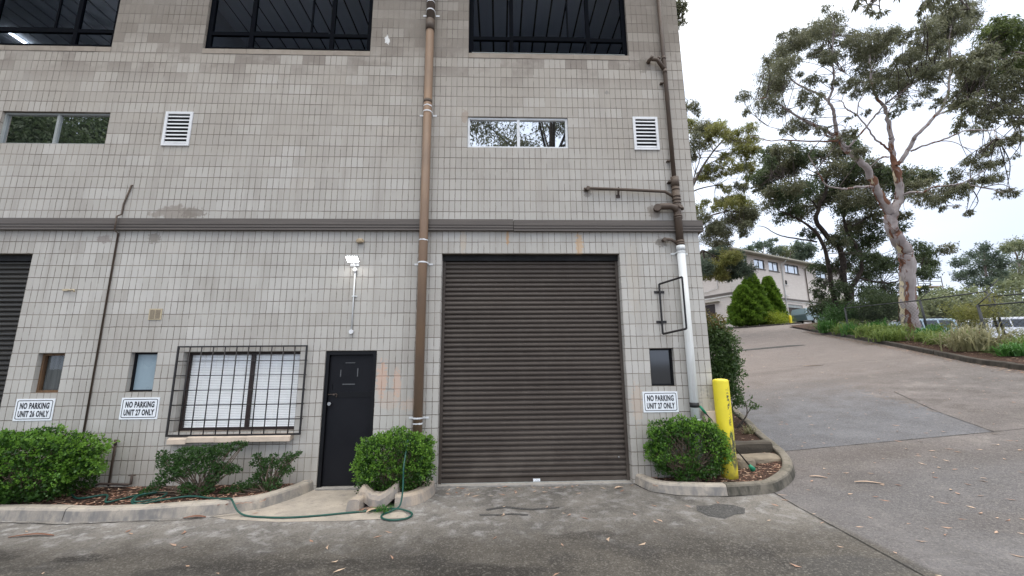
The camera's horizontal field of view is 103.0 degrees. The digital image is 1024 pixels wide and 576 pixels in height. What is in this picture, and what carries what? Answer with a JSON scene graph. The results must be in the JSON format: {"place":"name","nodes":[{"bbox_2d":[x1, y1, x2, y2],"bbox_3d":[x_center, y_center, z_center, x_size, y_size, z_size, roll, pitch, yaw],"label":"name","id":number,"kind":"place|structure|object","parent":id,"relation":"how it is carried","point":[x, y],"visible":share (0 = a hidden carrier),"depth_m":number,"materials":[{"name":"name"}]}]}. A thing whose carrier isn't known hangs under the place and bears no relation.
{"place":"outdoors","nodes":[
{"label":"outdoors","id":0,"kind":"place"},
{"bbox_2d":[213,490,407,521],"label":"path","id":1,"kind":"structure","parent":0,"point":[315,502],"depth_m":5.22,"materials":[{"name":"concrete"}]},
{"bbox_2d":[70,440,412,520],"bbox_3d":[-3.726,2.501,5.454,5.057,0.801,0.729,-1,-11,5],"label":"garden hose","id":2,"kind":"object","parent":1,"relation":"on","point":[231,499],"visible":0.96,"depth_m":5.23,"materials":[{"name":"rubber"}]},
{"bbox_2d":[315,485,361,489],"bbox_3d":[-2.540,3.014,6.155,0.780,0.020,0.170,0,-11,-2],"label":"threshold","id":3,"kind":"object","parent":1,"relation":"on","point":[340,487],"visible":0.68,"depth_m":6.12,"materials":[{"name":"concrete"}]},
{"bbox_2d":[370,503,396,513],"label":"weed","id":4,"kind":"object","parent":1,"relation":"on","point":[384,508],"visible":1,"depth_m":5.16,"materials":[{"name":"green plant"}]},
{"bbox_2d":[0,320,1023,575],"bbox_3d":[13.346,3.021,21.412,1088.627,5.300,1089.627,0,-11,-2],"label":"ground","id":5,"kind":"structure","parent":0,"point":[836,402],"depth_m":4.81,"materials":[{"name":"concrete"}]},
{"bbox_2d":[0,504,75,521],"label":"kerb","id":6,"kind":"structure","parent":5,"relation":"on","point":[36,512],"depth_m":5.00,"materials":[{"name":"concrete"}]},
{"bbox_2d":[0,483,295,505],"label":"garden bed","id":7,"kind":"object","parent":5,"relation":"on","point":[111,491],"visible":0.34,"depth_m":5.56,"materials":[{"name":"brown soil"}]},
{"bbox_2d":[0,423,119,504],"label":"box hedge","id":8,"kind":"object","parent":7,"relation":"on","point":[74,454],"visible":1,"depth_m":5.40,"materials":[{"name":"green plant"}]},
{"bbox_2d":[138,440,248,496],"bbox_3d":[-4.409,2.517,5.677,1.331,0.734,0.436,0,-11,-2],"label":"box bush","id":9,"kind":"object","parent":7,"relation":"on","point":[192,488],"visible":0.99,"depth_m":5.64,"materials":[{"name":"green plant"}]},
{"bbox_2d":[219,450,302,493],"bbox_3d":[-3.558,2.619,5.789,1.044,0.569,0.278,0,-11,-5],"label":"box bush","id":10,"kind":"object","parent":7,"relation":"on","point":[268,483],"visible":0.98,"depth_m":5.78,"materials":[{"name":"green plant"}]},
{"bbox_2d":[62,480,313,521],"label":"kerb","id":11,"kind":"structure","parent":5,"relation":"on","point":[101,513],"depth_m":5.08,"materials":[{"name":"concrete"}]},
{"bbox_2d":[0,0,720,489],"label":"block building","id":12,"kind":"structure","parent":5,"relation":"on","point":[198,198],"depth_m":6.88,"materials":[{"name":"grey concrete"}]},
{"bbox_2d":[0,262,30,405],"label":"roller door","id":13,"kind":"structure","parent":12,"relation":"in","point":[13,275],"depth_m":6.58,"materials":[{"name":"brown metal"}]},
{"bbox_2d":[12,399,55,420],"bbox_3d":[-7.239,1.843,6.173,0.565,0.320,0.009,0,-11,-2],"label":"parking sign","id":14,"kind":"object","parent":12,"relation":"attached to","point":[34,410],"visible":1,"depth_m":6.17,"materials":[{"name":"metal"}]},
{"bbox_2d":[36,353,64,392],"bbox_3d":[-7.155,1.327,6.379,0.398,0.598,0.060,0,-11,-2],"label":"window","id":15,"kind":"structure","parent":12,"relation":"in","point":[55,363],"depth_m":6.39,"materials":[{"name":"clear glass"}]},
{"bbox_2d":[0,113,109,143],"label":"window","id":16,"kind":"structure","parent":12,"relation":"in","point":[39,128],"depth_m":7.08,"materials":[{"name":"green glass"}]},
{"bbox_2d":[0,0,119,46],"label":"window","id":17,"kind":"structure","parent":12,"relation":"in","point":[77,30],"depth_m":7.42,"materials":[{"name":"black glass"}]},
{"bbox_2d":[92,439,135,487],"bbox_3d":[-5.847,2.595,6.031,0.596,0.666,0.067,0,-11,-2],"label":"water pipe","id":18,"kind":"object","parent":12,"relation":"attached to","point":[110,473],"visible":0.83,"depth_m":5.99,"materials":[{"name":"metal"}]},
{"bbox_2d":[119,397,159,419],"bbox_3d":[-5.690,1.839,6.226,0.565,0.320,0.009,0,-11,-2],"label":"parking sign","id":19,"kind":"object","parent":12,"relation":"attached to","point":[141,408],"visible":1,"depth_m":6.22,"materials":[{"name":"metal"}]},
{"bbox_2d":[129,353,157,391],"bbox_3d":[-5.756,1.322,6.422,0.398,0.598,0.050,0,-11,-2],"label":"window","id":20,"kind":"structure","parent":12,"relation":"in","point":[144,366],"depth_m":6.42,"materials":[{"name":"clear glass"}]},
{"bbox_2d":[178,351,299,430],"bbox_3d":[-4.255,1.618,6.449,1.798,1.198,0.050,0,-11,-2],"label":"window","id":21,"kind":"structure","parent":12,"relation":"in","point":[247,425],"depth_m":6.46,"materials":[{"name":"white glass"}]},
{"bbox_2d":[205,0,372,50],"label":"window","id":22,"kind":"structure","parent":12,"relation":"in","point":[211,33],"depth_m":7.57,"materials":[{"name":"black glass"}]},
{"bbox_2d":[322,355,372,485],"bbox_3d":[-2.551,2.033,6.357,0.687,1.950,0.092,0,-11,-2],"label":"door","id":23,"kind":"structure","parent":12,"relation":"in","point":[350,379],"depth_m":6.37,"materials":[{"name":"black paint"}]},
{"bbox_2d":[345,255,359,333],"bbox_3d":[-2.592,0.099,6.571,0.196,1.269,0.190,0,-11,-2],"label":"floodlight","id":24,"kind":"object","parent":12,"relation":"attached to","point":[352,258],"visible":1,"depth_m":6.63,"materials":[{"name":"white paint"}]},
{"bbox_2d":[467,117,567,147],"bbox_3d":[0.105,-2.774,7.336,1.798,0.598,0.050,0,-11,-2],"label":"window","id":25,"kind":"structure","parent":12,"relation":"in","point":[482,132],"depth_m":7.34,"materials":[{"name":"glass"}]},
{"bbox_2d":[438,261,629,483],"bbox_3d":[0.338,1.215,6.717,2.994,3.728,0.095,0,-11,-2],"label":"roller door","id":26,"kind":"structure","parent":12,"relation":"in","point":[532,386],"depth_m":6.66,"materials":[{"name":"brown metal"}]},
{"bbox_2d":[469,0,627,55],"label":"window","id":27,"kind":"structure","parent":12,"relation":"in","point":[587,40],"depth_m":7.73,"materials":[{"name":"black glass"}]},
{"bbox_2d":[642,391,678,411],"bbox_3d":[2.370,1.816,6.503,0.565,0.320,0.009,0,-11,-2],"label":"parking sign","id":28,"kind":"object","parent":12,"relation":"attached to","point":[661,401],"visible":1,"depth_m":6.50,"materials":[{"name":"metal"}]},
{"bbox_2d":[649,348,673,385],"bbox_3d":[2.440,1.298,6.704,0.398,0.598,0.050,0,-11,-2],"label":"window","id":29,"kind":"structure","parent":12,"relation":"in","point":[661,364],"depth_m":6.71,"materials":[{"name":"black glass"}]},
{"bbox_2d":[654,276,687,334],"bbox_3d":[2.601,0.297,6.657,0.492,0.924,0.129,-11,-14,43],"label":"sign frame","id":30,"kind":"object","parent":12,"relation":"attached to","point":[684,305],"visible":1,"depth_m":6.63,"materials":[{"name":"black metal"}]},
{"bbox_2d":[701,411,715,424],"bbox_3d":[3.121,2.052,6.440,0.200,0.210,0.094,0,-11,-2],"label":"block","id":31,"kind":"object","parent":12,"relation":"attached to","point":[712,415],"visible":0.55,"depth_m":6.40,"materials":[{"name":"beige concrete"}]},
{"bbox_2d":[699,405,755,471],"bbox_3d":[3.376,2.357,6.380,0.878,1.019,0.090,2,-11,-13],"label":"overflow hose","id":32,"kind":"object","parent":12,"relation":"attached to","point":[751,468],"visible":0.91,"depth_m":6.38,"materials":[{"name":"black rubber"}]},
{"bbox_2d":[346,481,377,511],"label":"kerb","id":33,"kind":"structure","parent":5,"relation":"on","point":[356,502],"depth_m":5.20,"materials":[{"name":"concrete"}]},
{"bbox_2d":[358,480,400,507],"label":"broken kerb","id":34,"kind":"structure","parent":5,"relation":"on","point":[372,498],"depth_m":5.37,"materials":[{"name":"concrete"}]},
{"bbox_2d":[394,480,435,507],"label":"kerb","id":35,"kind":"structure","parent":5,"relation":"on","point":[422,494],"depth_m":5.46,"materials":[{"name":"concrete"}]},
{"bbox_2d":[486,506,558,509],"bbox_3d":[0.136,2.835,5.255,0.952,0.001,0.169,0,-11,-2],"label":"crack","id":36,"kind":"object","parent":5,"relation":"on","point":[520,508],"visible":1,"depth_m":5.24,"materials":[{"name":"concrete"}]},
{"bbox_2d":[25,331,1022,575],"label":"leaf litter","id":37,"kind":"object","parent":5,"relation":"on","point":[686,505],"visible":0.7,"depth_m":5.03,"materials":[{"name":"brown plant"}]},
{"bbox_2d":[437,480,632,487],"bbox_3d":[0.357,3.026,6.312,2.990,0.022,0.210,0,-11,-2],"label":"threshold","id":38,"kind":"object","parent":5,"relation":"on","point":[534,484],"visible":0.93,"depth_m":6.25,"materials":[{"name":"concrete"}]},
{"bbox_2d":[635,474,727,495],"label":"kerb","id":39,"kind":"structure","parent":5,"relation":"on","point":[682,488],"depth_m":5.76,"materials":[{"name":"concrete"}]},
{"bbox_2d":[654,452,781,482],"bbox_3d":[3.397,2.864,6.547,2.730,0.205,1.418,8,-13,-38],"label":"garden bed","id":40,"kind":"object","parent":5,"relation":"on","point":[765,474],"visible":0.25,"depth_m":6.26,"materials":[{"name":"brown soil"}]},
{"bbox_2d":[31,461,779,504],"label":"leaf litter","id":41,"kind":"object","parent":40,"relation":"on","point":[80,495],"visible":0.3,"depth_m":5.65,"materials":[{"name":"brown plant"}]},
{"bbox_2d":[643,413,734,481],"bbox_3d":[2.673,2.411,6.177,1.396,0.996,0.712,0,-11,-2],"label":"box bush","id":42,"kind":"object","parent":40,"relation":"on","point":[686,470],"visible":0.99,"depth_m":6.05,"materials":[{"name":"green plant"}]},
{"bbox_2d":[737,456,755,468],"bbox_3d":[3.778,2.864,6.670,0.348,0.201,0.254,0,-11,-2],"label":"rock","id":43,"kind":"object","parent":40,"relation":"on","point":[741,463],"visible":0.49,"depth_m":6.57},
{"bbox_2d":[735,439,772,453],"bbox_3d":[3.921,2.856,7.257,1.301,0.261,0.243,-1,-11,0],"label":"timber sleeper","id":44,"kind":"object","parent":40,"relation":"on","point":[755,446],"visible":0.35,"depth_m":7.16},
{"bbox_2d":[736,453,780,463],"bbox_3d":[4.191,2.882,6.883,0.859,0.145,0.405,0,-11,-2],"label":"rock","id":45,"kind":"object","parent":40,"relation":"on","point":[760,458],"visible":0.59,"depth_m":6.75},
{"bbox_2d":[697,504,744,518],"bbox_3d":[2.620,2.792,5.139,0.628,0.001,0.468,5,-12,-26],"label":"pothole patch","id":46,"kind":"object","parent":5,"relation":"on","point":[724,511],"visible":1,"depth_m":5.10,"materials":[{"name":"concrete"}]},
{"bbox_2d":[712,379,738,479],"bbox_3d":[3.315,2.188,6.339,0.236,1.521,0.236,0,-11,-2],"label":"bollard","id":47,"kind":"object","parent":5,"relation":"on","point":[722,405],"visible":0.86,"depth_m":6.28,"materials":[{"name":"metal"}]},
{"bbox_2d":[732,413,759,440],"bbox_3d":[5.661,3.272,13.880,5.280,1.827,13.200,0,-11,-2],"label":"garden bed","id":48,"kind":"object","parent":5,"relation":"on","point":[738,435],"visible":0.03,"depth_m":8.20,"materials":[{"name":"brown soil"}]},
{"bbox_2d":[705,308,749,408],"bbox_3d":[4.709,1.819,9.442,1.310,2.874,1.250,-10,-14,40],"label":"red tip shrub","id":49,"kind":"object","parent":48,"relation":"on","point":[725,362],"visible":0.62,"depth_m":9.26,"materials":[{"name":"green plant"}]},
{"bbox_2d":[730,390,761,428],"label":"shrub","id":50,"kind":"object","parent":48,"relation":"on","point":[739,425],"visible":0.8,"depth_m":8.92,"materials":[{"name":"green plant"}]},
{"bbox_2d":[722,404,794,495],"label":"kerb","id":51,"kind":"structure","parent":5,"relation":"on","point":[783,477],"depth_m":5.88,"materials":[{"name":"concrete"}]},
{"bbox_2d":[727,323,801,328],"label":"kerb","id":52,"kind":"structure","parent":5,"relation":"on","point":[765,325],"depth_m":36.97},
{"bbox_2d":[742,345,801,350],"bbox_3d":[12.852,3.187,21.263,4.344,0.378,0.388,-3,-11,11],"label":"speed hump","id":53,"kind":"object","parent":5,"relation":"on","point":[771,347],"visible":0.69,"depth_m":21.05,"materials":[{"name":"concrete"}]},
{"bbox_2d":[700,247,848,326],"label":"building","id":54,"kind":"structure","parent":5,"relation":"on","point":[792,278],"depth_m":46.12,"materials":[{"name":"beige brick"}]},
{"bbox_2d":[705,304,715,323],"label":"side door","id":55,"kind":"structure","parent":54,"relation":"in","point":[711,308],"depth_m":43.60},
{"bbox_2d":[754,259,765,269],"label":"window","id":56,"kind":"structure","parent":54,"relation":"in","point":[760,262],"depth_m":45.02,"materials":[{"name":"clear glass"}]},
{"bbox_2d":[768,261,779,272],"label":"window","id":57,"kind":"structure","parent":54,"relation":"in","point":[773,267],"depth_m":46.22,"materials":[{"name":"clear glass"}]},
{"bbox_2d":[785,264,799,274],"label":"window","id":58,"kind":"structure","parent":54,"relation":"in","point":[790,269],"depth_m":47.95,"materials":[{"name":"clear glass"}]},
{"bbox_2d":[811,329,874,342],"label":"kerb","id":59,"kind":"structure","parent":5,"relation":"on","point":[846,336],"depth_m":21.78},
{"bbox_2d":[774,492,924,575],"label":"pavement joint","id":60,"kind":"object","parent":5,"relation":"on","point":[854,537],"visible":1,"depth_m":4.26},
{"bbox_2d":[875,339,937,354],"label":"kerb","id":61,"kind":"structure","parent":5,"relation":"on","point":[913,348],"depth_m":16.22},
{"bbox_2d":[791,323,1023,363],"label":"garden bed","id":62,"kind":"object","parent":5,"relation":"on","point":[982,355],"visible":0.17,"depth_m":14.15,"materials":[{"name":"brown soil"}]},
{"bbox_2d":[813,319,839,332],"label":"strap leaf plant","id":63,"kind":"object","parent":62,"relation":"on","point":[825,327],"visible":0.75,"depth_m":24.31,"materials":[{"name":"green plant"}]},
{"bbox_2d":[806,290,851,322],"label":"shrub","id":64,"kind":"object","parent":62,"relation":"on","point":[826,300],"visible":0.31,"depth_m":27.37,"materials":[{"name":"green plant"}]},
{"bbox_2d":[815,299,869,327],"bbox_3d":[19.970,1.689,24.816,2.941,2.072,3.098,3,-11,-16],"label":"shrub","id":65,"kind":"object","parent":62,"relation":"on","point":[840,315],"visible":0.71,"depth_m":24.79,"materials":[{"name":"green plant"}]},
{"bbox_2d":[742,132,960,317],"bbox_3d":[22.579,-4.014,26.925,15.302,12.502,7.596,0,-11,-2],"label":"dark tree","id":66,"kind":"object","parent":62,"relation":"on","point":[782,194],"visible":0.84,"depth_m":26.85,"materials":[{"name":"green plant"}]},
{"bbox_2d":[834,321,872,335],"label":"strap leaf plant","id":67,"kind":"object","parent":62,"relation":"on","point":[847,327],"visible":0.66,"depth_m":22.01,"materials":[{"name":"green plant"}]},
{"bbox_2d":[844,323,891,337],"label":"strap leaf plant","id":68,"kind":"object","parent":62,"relation":"on","point":[869,327],"visible":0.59,"depth_m":20.33,"materials":[{"name":"green plant"}]},
{"bbox_2d":[840,285,900,324],"bbox_3d":[21.114,1.329,23.614,3.074,3.030,3.638,-5,-11,23],"label":"shrub","id":69,"kind":"object","parent":62,"relation":"on","point":[876,298],"visible":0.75,"depth_m":23.15,"materials":[{"name":"green plant"}]},
{"bbox_2d":[734,0,1023,331],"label":"gum tree","id":70,"kind":"object","parent":62,"relation":"on","point":[939,36],"visible":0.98,"depth_m":20.55,"materials":[{"name":"green plant"}]},
{"bbox_2d":[862,317,901,327],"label":"strap leaf plant","id":71,"kind":"object","parent":62,"relation":"on","point":[878,323],"visible":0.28,"depth_m":21.26,"materials":[{"name":"green plant"}]},
{"bbox_2d":[851,327,913,341],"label":"strap leaf plant","id":72,"kind":"object","parent":62,"relation":"on","point":[894,335],"visible":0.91,"depth_m":18.16,"materials":[{"name":"green plant"}]},
{"bbox_2d":[881,322,923,333],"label":"strap leaf plant","id":73,"kind":"object","parent":62,"relation":"on","point":[897,326],"visible":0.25,"depth_m":19.96,"materials":[{"name":"green plant"}]},
{"bbox_2d":[844,279,998,333],"bbox_3d":[19.932,1.342,20.387,0.866,2.475,6.284,3,-11,-16],"label":"chain link fence","id":74,"kind":"object","parent":62,"relation":"on","point":[923,314],"visible":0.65,"depth_m":19.64,"materials":[{"name":"metal"}]},
{"bbox_2d":[908,325,939,338],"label":"strap leaf plant","id":75,"kind":"object","parent":62,"relation":"on","point":[924,329],"visible":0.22,"depth_m":17.70,"materials":[{"name":"green plant"}]},
{"bbox_2d":[906,328,950,341],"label":"strap leaf plant","id":76,"kind":"object","parent":62,"relation":"on","point":[920,334],"visible":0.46,"depth_m":17.07,"materials":[{"name":"green plant"}]},
{"bbox_2d":[915,332,953,344],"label":"strap leaf plant","id":77,"kind":"object","parent":62,"relation":"on","point":[932,342],"visible":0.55,"depth_m":16.13,"materials":[{"name":"green plant"}]},
{"bbox_2d":[920,322,953,333],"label":"strap leaf plant","id":78,"kind":"object","parent":62,"relation":"on","point":[937,326],"visible":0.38,"depth_m":18.70,"materials":[{"name":"green plant"}]},
{"bbox_2d":[918,320,1022,351],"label":"strap leaf plant","id":79,"kind":"object","parent":62,"relation":"on","point":[977,341],"visible":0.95,"depth_m":13.88,"materials":[{"name":"green plant"}]},
{"bbox_2d":[936,289,1011,332],"bbox_3d":[19.618,1.111,17.078,2.545,2.140,2.251,3,-11,-19],"label":"shrub","id":80,"kind":"object","parent":62,"relation":"on","point":[969,314],"visible":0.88,"depth_m":16.98,"materials":[{"name":"green plant"}]},
{"bbox_2d":[976,291,1023,340],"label":"chain link fence","id":81,"kind":"object","parent":62,"relation":"on","point":[980,313],"visible":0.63,"depth_m":14.68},
{"bbox_2d":[982,341,1023,355],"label":"strap leaf plant","id":82,"kind":"object","parent":62,"relation":"on","point":[1015,349],"visible":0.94,"depth_m":12.53,"materials":[{"name":"green plant"}]},
{"bbox_2d":[983,337,1022,351],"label":"strap leaf plant","id":83,"kind":"object","parent":62,"relation":"on","point":[1014,340],"visible":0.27,"depth_m":13.03,"materials":[{"name":"green plant"}]},
{"bbox_2d":[991,293,1023,337],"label":"chain link fence","id":84,"kind":"object","parent":62,"relation":"on","point":[1000,320],"visible":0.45,"depth_m":16.76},
{"bbox_2d":[992,321,1023,341],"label":"shrub","id":85,"kind":"object","parent":62,"relation":"on","point":[1019,331],"visible":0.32,"depth_m":14.80,"materials":[{"name":"green plant"}]},
{"bbox_2d":[800,331,1023,371],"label":"leaf litter","id":86,"kind":"object","parent":5,"relation":"on","point":[914,352],"visible":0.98,"depth_m":15.89,"materials":[{"name":"brown plant"}]},
{"bbox_2d":[850,0,975,22],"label":"gum tree","id":87,"kind":"object","parent":5,"relation":"on","point":[931,6],"visible":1,"depth_m":10.94,"materials":[{"name":"green plant"}]},
{"bbox_2d":[821,277,1023,320],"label":"scrub bank","id":88,"kind":"structure","parent":5,"relation":"on","point":[1000,289],"depth_m":45.04,"materials":[{"name":"plant"}]},
{"bbox_2d":[995,234,1023,298],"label":"gum tree","id":89,"kind":"object","parent":88,"relation":"on","point":[1013,246],"visible":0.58,"depth_m":63.58,"materials":[{"name":"green plant"}]},
{"bbox_2d":[892,317,958,333],"bbox_3d":[23.838,2.716,24.572,4.490,1.756,1.800,-1,-11,5],"label":"parked car","id":90,"kind":"object","parent":5,"relation":"on","point":[934,319],"visible":0.07,"depth_m":23.83,"materials":[{"name":"white metal"}]},
{"bbox_2d":[916,276,944,290],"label":"scaffold","id":91,"kind":"object","parent":5,"relation":"on","point":[932,287],"visible":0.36,"depth_m":52.17,"materials":[{"name":"white metal"}]},
{"bbox_2d":[934,351,1023,369],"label":"kerb","id":92,"kind":"structure","parent":5,"relation":"on","point":[1003,364],"depth_m":12.27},
{"bbox_2d":[938,11,1023,136],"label":"gum tree","id":93,"kind":"object","parent":5,"relation":"on","point":[1001,38],"visible":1,"depth_m":14.05,"materials":[{"name":"green plant"}]},
{"bbox_2d":[945,240,1023,291],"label":"pine tree","id":94,"kind":"object","parent":5,"relation":"on","point":[996,261],"visible":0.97,"depth_m":57.71,"materials":[{"name":"green plant"}]},
{"bbox_2d":[952,289,1023,317],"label":"bushy tree","id":95,"kind":"object","parent":5,"relation":"on","point":[1001,307],"visible":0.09,"depth_m":34.90,"materials":[{"name":"green plant"}]},
{"bbox_2d":[960,317,1023,338],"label":"parked car","id":96,"kind":"object","parent":5,"relation":"on","point":[1017,325],"visible":0.06,"depth_m":22.94,"materials":[{"name":"white paint"}]},
{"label":"garden bed","id":97,"kind":"structure","parent":5,"relation":"on","visible":0},
{"bbox_2d":[725,283,767,326],"bbox_3d":[22.201,1.668,38.637,4.049,4.311,3.708,0,-11,-2],"label":"conifer","id":98,"kind":"object","parent":97,"relation":"on","point":[745,307],"visible":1,"depth_m":37.85,"materials":[{"name":"green plant"}]},
{"bbox_2d":[740,272,775,325],"bbox_3d":[23.271,1.086,39.309,3.686,5.476,3.472,0,-11,-2],"label":"conifer","id":99,"kind":"object","parent":97,"relation":"on","point":[756,286],"visible":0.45,"depth_m":38.62,"materials":[{"name":"green plant"}]},
{"bbox_2d":[761,310,787,324],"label":"yellow hedge","id":100,"kind":"object","parent":97,"relation":"on","point":[776,319],"visible":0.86,"depth_m":37.29,"materials":[{"name":"green plant"}]},
{"bbox_2d":[761,275,790,318],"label":"conifer","id":101,"kind":"object","parent":97,"relation":"on","point":[774,294],"visible":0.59,"depth_m":40.42,"materials":[{"name":"green plant"}]},
{"bbox_2d":[676,0,701,117],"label":"gum tree","id":102,"kind":"object","parent":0,"point":[681,6],"visible":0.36,"depth_m":23.83,"materials":[{"name":"green plant"}]},
{"bbox_2d":[687,116,764,249],"bbox_3d":[17.861,-7.601,35.743,8.398,16.675,8.030,0,-11,-2],"label":"gum tree","id":103,"kind":"object","parent":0,"point":[744,216],"visible":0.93,"depth_m":34.73,"materials":[{"name":"green plant"}]},
{"bbox_2d":[700,245,759,283],"bbox_3d":[14.989,-1.403,30.077,5.366,4.304,4.852,-4,-11,19],"label":"wattle tree","id":104,"kind":"object","parent":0,"point":[726,265],"visible":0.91,"depth_m":29.09,"materials":[{"name":"green plant"}]},
{"bbox_2d":[741,237,785,255],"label":"tree","id":105,"kind":"object","parent":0,"point":[758,246],"visible":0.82,"depth_m":75.56,"materials":[{"name":"green plant"}]},
{"bbox_2d":[774,242,798,259],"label":"tree","id":106,"kind":"object","parent":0,"point":[788,253],"visible":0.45,"depth_m":76.09,"materials":[{"name":"green plant"}]},
{"bbox_2d":[789,240,819,260],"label":"tree","id":107,"kind":"object","parent":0,"point":[804,253],"visible":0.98,"depth_m":72.05,"materials":[{"name":"green plant"}]},
{"bbox_2d":[791,308,821,323],"bbox_3d":[30.572,2.950,40.809,4.950,1.656,1.820,2,-11,-16],"label":"parked ute","id":108,"kind":"object","parent":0,"point":[800,315],"visible":0.3,"depth_m":39.94,"materials":[{"name":"teal paint"}]},
{"bbox_2d":[677,0,1023,300],"label":"sky","id":109,"kind":"structure","parent":0,"point":[723,43],"materials":[{"name":"white"}]},
{"label":"garden bed","id":110,"kind":"structure","parent":0,"visible":0},
{"bbox_2d":[349,425,437,493],"bbox_3d":[-1.669,2.439,5.808,1.239,0.901,0.874,0,-11,-2],"label":"box bush","id":111,"kind":"object","parent":110,"relation":"on","point":[367,465],"visible":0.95,"depth_m":5.62,"materials":[{"name":"green plant"}]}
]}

